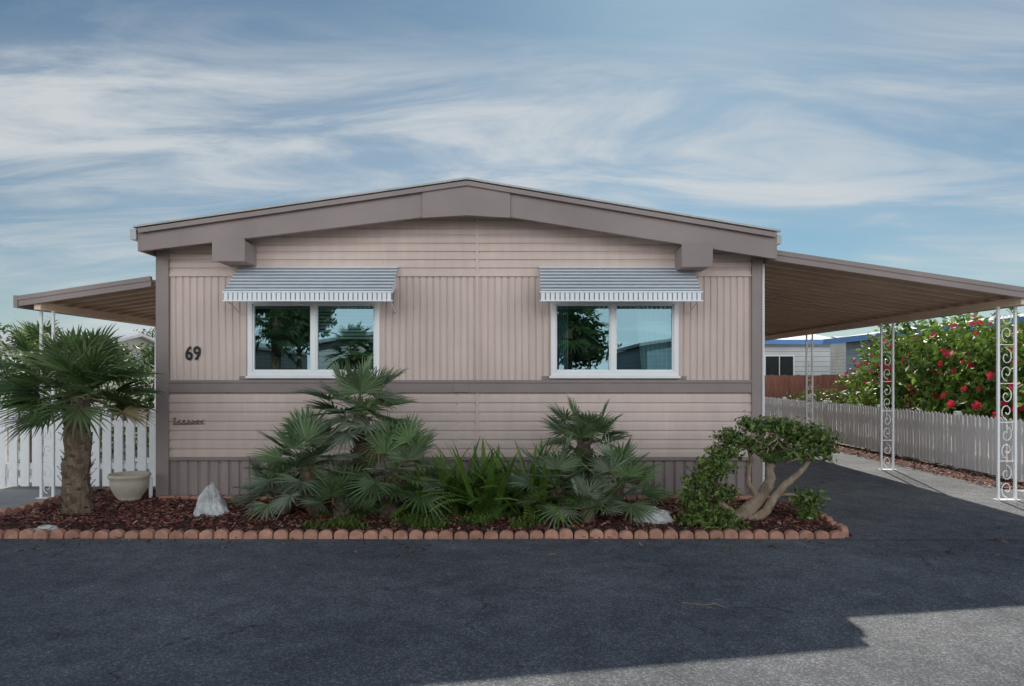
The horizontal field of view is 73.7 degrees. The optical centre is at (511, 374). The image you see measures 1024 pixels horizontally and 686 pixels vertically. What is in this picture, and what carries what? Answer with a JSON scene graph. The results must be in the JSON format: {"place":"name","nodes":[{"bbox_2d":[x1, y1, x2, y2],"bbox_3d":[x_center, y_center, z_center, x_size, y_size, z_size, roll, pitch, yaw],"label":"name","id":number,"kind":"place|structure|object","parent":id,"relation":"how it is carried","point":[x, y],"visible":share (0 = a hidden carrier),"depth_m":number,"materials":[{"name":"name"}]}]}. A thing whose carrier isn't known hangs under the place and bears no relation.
{"place":"outdoors","nodes":[
{"label":"outdoors","id":0,"kind":"place"},
{"bbox_2d":[0,441,154,508],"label":"concrete patio","id":1,"kind":"structure","parent":0,"point":[15,496],"depth_m":9.10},
{"bbox_2d":[0,319,67,461],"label":"fan palm tree","id":2,"kind":"object","parent":1,"relation":"on","point":[27,338],"visible":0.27,"depth_m":11.93,"materials":[{"name":"green plant"}]},
{"bbox_2d":[0,408,155,488],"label":"picket fence","id":3,"kind":"object","parent":1,"relation":"on","point":[25,465],"visible":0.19,"depth_m":9.20,"materials":[{"name":"white paint"}]},
{"bbox_2d":[13,276,155,498],"bbox_3d":[-5.235,0.172,11.654,1.670,2.755,6.692,0,0,0],"label":"patio awning","id":4,"kind":"object","parent":1,"relation":"on","point":[132,301],"visible":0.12,"depth_m":8.64,"materials":[{"name":"paint"}]},
{"bbox_2d":[0,347,154,410],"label":"siding walls","id":5,"kind":"structure","parent":0,"point":[132,352],"depth_m":28.24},
{"bbox_2d":[0,333,154,348],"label":"gable roof","id":6,"kind":"structure","parent":5,"relation":"on","point":[131,339],"depth_m":28.70,"materials":[{"name":"white metal"}]},
{"bbox_2d":[0,539,1023,685],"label":"road","id":7,"kind":"structure","parent":0,"point":[264,612],"depth_m":4.44,"materials":[{"name":"grey asphalt"}]},
{"bbox_2d":[11,535,1008,565],"bbox_3d":[0.065,1.532,5.987,9.896,0.053,0.972,0,0,0],"label":"road debris","id":8,"kind":"object","parent":7,"relation":"on","point":[724,550],"visible":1,"depth_m":6.17,"materials":[{"name":"brown plant"}]},
{"bbox_2d":[682,602,726,608],"bbox_3d":[1.291,1.534,4.567,0.288,0.014,0.094,0,0,38],"label":"fallen twig","id":9,"kind":"object","parent":7,"relation":"on","point":[705,605],"visible":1,"depth_m":4.56,"materials":[{"name":"grey plant"}]},
{"bbox_2d":[0,0,1023,338],"label":"sky","id":10,"kind":"structure","parent":0,"point":[889,133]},
{"bbox_2d":[7,416,1023,538],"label":"ground","id":11,"kind":"structure","parent":0,"point":[678,536],"depth_m":12.09,"materials":[{"name":"white concrete"}]},
{"bbox_2d":[0,323,154,460],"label":"hedge","id":12,"kind":"object","parent":11,"relation":"on","point":[149,400],"visible":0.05,"depth_m":12.45,"materials":[{"name":"green plant"}]},
{"bbox_2d":[25,339,149,385],"bbox_3d":[-14.668,0.027,23.146,3.655,3.046,4.014,0,0,25],"label":"broadleaf tree","id":13,"kind":"object","parent":11,"relation":"on","point":[126,351],"visible":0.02,"depth_m":23.49,"materials":[{"name":"green plant"}]},
{"bbox_2d":[133,343,154,372],"bbox_3d":[-11.448,0.031,24.158,3.784,3.042,4.010,0,0,0],"label":"broadleaf tree","id":14,"kind":"object","parent":11,"relation":"on","point":[147,352],"visible":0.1,"depth_m":23.34,"materials":[{"name":"green plant"}]},
{"bbox_2d":[133,328,154,337],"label":"broadleaf tree","id":15,"kind":"object","parent":11,"relation":"on","point":[152,335],"visible":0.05,"depth_m":44.33,"materials":[{"name":"green plant"}]},
{"bbox_2d":[0,488,848,538],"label":"garden edging","id":16,"kind":"object","parent":11,"relation":"on","point":[842,531],"visible":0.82,"depth_m":6.45,"materials":[{"name":"brick"}]},
{"bbox_2d":[0,486,851,535],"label":"mulch bed","id":17,"kind":"object","parent":11,"relation":"on","point":[14,524],"visible":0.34,"depth_m":6.78,"materials":[{"name":"brown wood"}]},
{"bbox_2d":[34,525,57,530],"bbox_3d":[-4.524,1.491,6.626,0.227,0.085,0.133,0,0,13],"label":"garden rock","id":18,"kind":"object","parent":17,"relation":"on","point":[50,527],"visible":0.59,"depth_m":6.59,"materials":[{"name":"white stone"}]},
{"bbox_2d":[0,324,171,514],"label":"fan palm tree","id":19,"kind":"object","parent":17,"relation":"on","point":[76,361],"visible":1,"depth_m":7.14,"materials":[{"name":"green plant"}]},
{"bbox_2d":[107,471,151,500],"bbox_3d":[-4.550,1.335,8.120,0.470,0.330,0.470,0,0,0],"label":"planter pot","id":20,"kind":"object","parent":17,"relation":"on","point":[129,485],"visible":0.92,"depth_m":7.98,"materials":[{"name":"beige ceramic"}]},
{"bbox_2d":[193,482,229,516],"bbox_3d":[-3.168,1.445,7.223,0.397,0.638,0.306,0,0,0],"label":"garden rock","id":21,"kind":"object","parent":17,"relation":"on","point":[211,502],"visible":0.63,"depth_m":7.14,"materials":[{"name":"white stone"}]},
{"bbox_2d":[229,354,466,521],"bbox_3d":[-1.729,0.658,7.207,2.562,1.828,1.649,0,0,0],"label":"mediterranean fan palm","id":22,"kind":"object","parent":17,"relation":"on","point":[355,488],"visible":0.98,"depth_m":6.97,"materials":[{"name":"green plant"}]},
{"bbox_2d":[301,507,576,529],"bbox_3d":[-0.701,1.442,6.909,2.734,0.122,0.637,0,0,0],"label":"ground cover","id":23,"kind":"object","parent":17,"relation":"on","point":[472,516],"visible":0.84,"depth_m":6.75,"materials":[{"name":"green plant"}]},
{"bbox_2d":[158,494,769,499],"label":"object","id":24,"kind":"object","parent":17,"relation":"on","point":[640,496],"visible":0.05,"depth_m":8.10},
{"bbox_2d":[372,435,605,521],"bbox_3d":[-0.314,1.047,7.253,2.481,0.906,1.831,0,0,0],"label":"sword fern","id":25,"kind":"object","parent":17,"relation":"on","point":[483,490],"visible":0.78,"depth_m":6.99,"materials":[{"name":"green plant"}]},
{"bbox_2d":[506,397,674,528],"bbox_3d":[0.793,0.883,7.212,1.870,1.347,1.580,0,0,0],"label":"mediterranean fan palm","id":26,"kind":"object","parent":17,"relation":"on","point":[613,460],"visible":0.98,"depth_m":6.98,"materials":[{"name":"green plant"}]},
{"bbox_2d":[632,506,674,523],"bbox_3d":[1.429,1.448,6.946,0.432,0.228,0.299,0,0,0],"label":"garden rock","id":27,"kind":"object","parent":17,"relation":"on","point":[665,517],"visible":0.5,"depth_m":6.84,"materials":[{"name":"white stone"}]},
{"bbox_2d":[672,410,845,530],"bbox_3d":[2.453,0.985,6.923,1.832,1.246,0.736,0,0,-7],"label":"sculpted juniper tree","id":28,"kind":"object","parent":17,"relation":"on","point":[813,440],"visible":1,"depth_m":6.87,"materials":[{"name":"green plant"}]},
{"bbox_2d":[156,249,760,496],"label":"trim boards","id":29,"kind":"object","parent":11,"relation":"on","point":[547,384],"depth_m":8.24,"materials":[{"name":"beige paint"}]},
{"bbox_2d":[245,302,379,377],"bbox_3d":[-2.395,-0.435,8.255,1.630,0.950,0.090,0,0,0],"label":"window frame","id":30,"kind":"object","parent":29,"relation":"attached to","point":[314,371],"visible":0.87,"depth_m":8.23,"materials":[{"name":"white plastic"}]},
{"bbox_2d":[319,306,372,338],"bbox_3d":[-2.007,-0.665,8.370,0.715,0.450,0.020,0,0,0],"label":"window blind","id":31,"kind":"object","parent":30,"relation":"attached to","point":[345,327],"depth_m":8.37,"materials":[{"name":"white plastic"}]},
{"bbox_2d":[149,258,764,497],"bbox_3d":[-0.648,0.050,8.266,7.448,3.000,0.044,0,0,-1],"label":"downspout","id":32,"kind":"object","parent":29,"relation":"attached to","point":[762,367],"visible":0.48,"depth_m":8.29,"materials":[{"name":"white paint"}]},
{"bbox_2d":[169,393,750,456],"bbox_3d":[-0.620,0.610,8.270,7.060,0.780,0.019,0,0,0],"label":"lap siding","id":33,"kind":"object","parent":29,"relation":"attached to","point":[657,424],"visible":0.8,"depth_m":8.26,"materials":[{"name":"beige wood"}]},
{"bbox_2d":[173,418,203,424],"bbox_3d":[-3.906,0.557,8.250,0.393,0.090,0.010,0,0,0],"label":"script ornament","id":34,"kind":"object","parent":33,"relation":"attached to","point":[186,423],"visible":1,"depth_m":8.25,"materials":[{"name":"metal"}]},
{"bbox_2d":[170,277,750,379],"bbox_3d":[-0.620,-0.570,8.277,7.040,1.260,0.015,0,0,0],"label":"ribbed siding","id":35,"kind":"object","parent":29,"relation":"attached to","point":[428,330],"visible":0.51,"depth_m":8.27,"materials":[{"name":"beige metal"}]},
{"bbox_2d":[185,346,200,359],"bbox_3d":[-3.857,-0.265,8.258,0.184,0.173,0.012,0,0,0],"label":"house number","id":36,"kind":"object","parent":35,"relation":"attached to","point":[194,351],"visible":1,"depth_m":8.25,"materials":[{"name":"black metal"}]},
{"bbox_2d":[222,267,397,313],"bbox_3d":[-2.345,-1.028,8.046,1.954,0.571,0.448,0,0,0],"label":"window awning","id":37,"kind":"object","parent":35,"relation":"attached to","point":[256,284],"depth_m":7.95,"materials":[{"name":"metal"}]},
{"bbox_2d":[539,267,702,313],"bbox_3d":[1.255,-1.028,8.046,1.874,0.571,0.448,0,0,0],"label":"awning","id":38,"kind":"object","parent":35,"relation":"attached to","point":[615,283],"depth_m":7.95,"materials":[{"name":"metal"}]},
{"bbox_2d":[171,461,749,495],"bbox_3d":[-0.645,1.285,8.300,7.270,0.530,0.020,0,0,0],"label":"skirting","id":39,"kind":"object","parent":29,"relation":"attached to","point":[193,477],"visible":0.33,"depth_m":8.29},
{"bbox_2d":[169,217,751,456],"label":"seam battens","id":40,"kind":"object","parent":29,"relation":"attached to","point":[477,275],"visible":0.79,"depth_m":8.25,"materials":[{"name":"paint"}]},
{"bbox_2d":[549,302,680,377],"bbox_3d":[1.240,-0.435,8.255,1.580,0.950,0.090,0,0,0],"label":"window frame","id":41,"kind":"object","parent":29,"relation":"attached to","point":[614,372],"visible":0.97,"depth_m":8.23,"materials":[{"name":"white plastic"}]},
{"bbox_2d":[765,374,872,398],"bbox_3d":[10.295,0.766,22.440,5.590,1.567,0.080,0,0,0],"label":"redwood fence","id":42,"kind":"object","parent":11,"relation":"on","point":[777,386],"visible":0.16,"depth_m":22.40,"materials":[{"name":"brown wood"}]},
{"bbox_2d":[780,385,857,404],"bbox_3d":[8.763,0.861,19.328,2.465,1.153,4.872,0,0,27],"label":"dry shrub","id":43,"kind":"object","parent":11,"relation":"on","point":[832,397],"visible":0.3,"depth_m":18.99,"materials":[{"name":"green plant"}]},
{"bbox_2d":[765,397,1023,480],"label":"picket fence","id":44,"kind":"object","parent":11,"relation":"on","point":[957,439],"visible":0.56,"depth_m":12.14,"materials":[{"name":"white paint"}]},
{"bbox_2d":[765,431,1023,488],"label":"planting strip","id":45,"kind":"object","parent":11,"relation":"on","point":[925,465],"visible":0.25,"depth_m":11.17,"materials":[{"name":"brown plant"}]},
{"bbox_2d":[833,307,1023,421],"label":"hibiscus shrub","id":46,"kind":"object","parent":11,"relation":"on","point":[951,377],"visible":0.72,"depth_m":13.15,"materials":[{"name":"green plant"}]},
{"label":"side walls","id":47,"kind":"object","parent":11,"relation":"on","visible":0},
{"bbox_2d":[256,306,372,369],"bbox_3d":[-2.395,-0.325,9.095,2.190,1.670,1.570,0,0,0],"label":"room interior","id":48,"kind":"object","parent":47,"relation":"attached to","point":[282,337],"visible":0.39,"depth_m":9.88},
{"bbox_2d":[138,181,776,263],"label":"roof fascia","id":49,"kind":"structure","parent":47,"relation":"attached to","point":[466,199],"depth_m":7.93,"materials":[{"name":"grey wood"}]},
{"bbox_2d":[130,177,781,245],"bbox_3d":[-0.640,-1.904,15.930,7.560,0.748,16.140,0,0,0],"label":"drip edge","id":50,"kind":"object","parent":49,"relation":"attached to","point":[133,234],"visible":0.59,"depth_m":7.86,"materials":[{"name":"metal"}]},
{"bbox_2d":[169,217,750,273],"bbox_3d":[-0.645,-1.650,8.270,7.270,0.900,0.019,0,0,0],"label":"lap siding","id":51,"kind":"object","parent":49,"relation":"attached to","point":[445,245],"visible":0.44,"depth_m":8.26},
{"bbox_2d":[212,239,712,271],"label":"outrigger beams","id":52,"kind":"structure","parent":49,"relation":"attached to","point":[688,257],"depth_m":7.84,"materials":[{"name":"paint"}]},
{"bbox_2d":[568,306,640,369],"bbox_3d":[1.240,-0.325,9.095,2.140,1.670,1.570,0,0,0],"label":"room interior","id":53,"kind":"object","parent":47,"relation":"attached to","point":[588,337],"visible":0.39,"depth_m":9.88,"materials":[{"name":"glass"}]},
{"bbox_2d":[557,306,670,369],"bbox_3d":[1.240,-0.400,8.400,1.480,1.020,0.060,0,0,0],"label":"curtain","id":54,"kind":"object","parent":53,"relation":"hanging from","point":[654,329],"visible":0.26,"depth_m":8.40,"materials":[{"name":"fabric"}]},
{"bbox_2d":[765,344,829,397],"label":"siding walls","id":55,"kind":"structure","parent":0,"point":[821,358],"depth_m":27.49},
{"bbox_2d":[765,355,794,377],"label":"windows","id":56,"kind":"structure","parent":55,"relation":"attached to","point":[779,364],"depth_m":27.43,"materials":[{"name":"white paint"}]},
{"bbox_2d":[782,334,830,338],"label":"gable roof","id":57,"kind":"structure","parent":55,"relation":"on","point":[814,337],"depth_m":28.17,"materials":[{"name":"white metal"}]},
{"bbox_2d":[765,339,842,343],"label":"eave fascia","id":58,"kind":"structure","parent":57,"relation":"attached to","point":[794,341],"depth_m":27.11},
{"bbox_2d":[830,336,845,374],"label":"distant house","id":59,"kind":"structure","parent":0,"point":[838,359],"depth_m":41.92,"materials":[{"name":"white metal"}]},
{"bbox_2d":[765,434,1023,539],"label":"driveway","id":60,"kind":"structure","parent":0,"point":[869,500],"depth_m":8.30,"materials":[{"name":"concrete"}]},
{"bbox_2d":[805,334,812,449],"bbox_3d":[6.100,0.354,14.000,0.200,2.393,0.100,0,0,0],"label":"support post","id":61,"kind":"object","parent":60,"relation":"on","point":[811,385],"visible":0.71,"depth_m":13.99,"materials":[{"name":"white metal"}]},
{"bbox_2d":[878,323,896,469],"bbox_3d":[6.100,0.354,11.100,0.270,2.393,0.100,0,0,0],"label":"support post","id":62,"kind":"object","parent":60,"relation":"on","point":[881,396],"visible":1,"depth_m":11.09,"materials":[{"name":"white metal"}]},
{"bbox_2d":[765,297,1023,339],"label":"support beam","id":63,"kind":"structure","parent":62,"relation":"on","point":[1012,302],"depth_m":10.29,"materials":[{"name":"grey metal"}]},
{"bbox_2d":[765,261,1016,335],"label":"roof pans","id":64,"kind":"object","parent":63,"relation":"on","point":[800,297],"visible":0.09,"depth_m":9.85,"materials":[{"name":"brown metal"}]},
{"bbox_2d":[992,307,1020,500],"bbox_3d":[6.100,0.354,8.420,0.290,2.393,0.100,0,0,0],"label":"support post","id":65,"kind":"object","parent":60,"relation":"on","point":[998,422],"visible":1,"depth_m":8.41,"materials":[{"name":"white metal"}]},
{"bbox_2d":[765,250,1023,340],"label":"roof edge trim","id":66,"kind":"structure","parent":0,"point":[899,274],"depth_m":8.10,"materials":[{"name":"grey metal"}]},
{"bbox_2d":[846,326,1012,380],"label":"siding walls","id":67,"kind":"structure","parent":0,"point":[851,351],"depth_m":23.82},
{"bbox_2d":[846,314,1023,336],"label":"gable roof","id":68,"kind":"structure","parent":67,"relation":"on","point":[1001,317],"depth_m":20.06,"materials":[{"name":"white metal"}]},
{"bbox_2d":[823,316,1023,343],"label":"eave fascia","id":69,"kind":"structure","parent":68,"relation":"attached to","point":[846,339],"depth_m":22.16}
]}

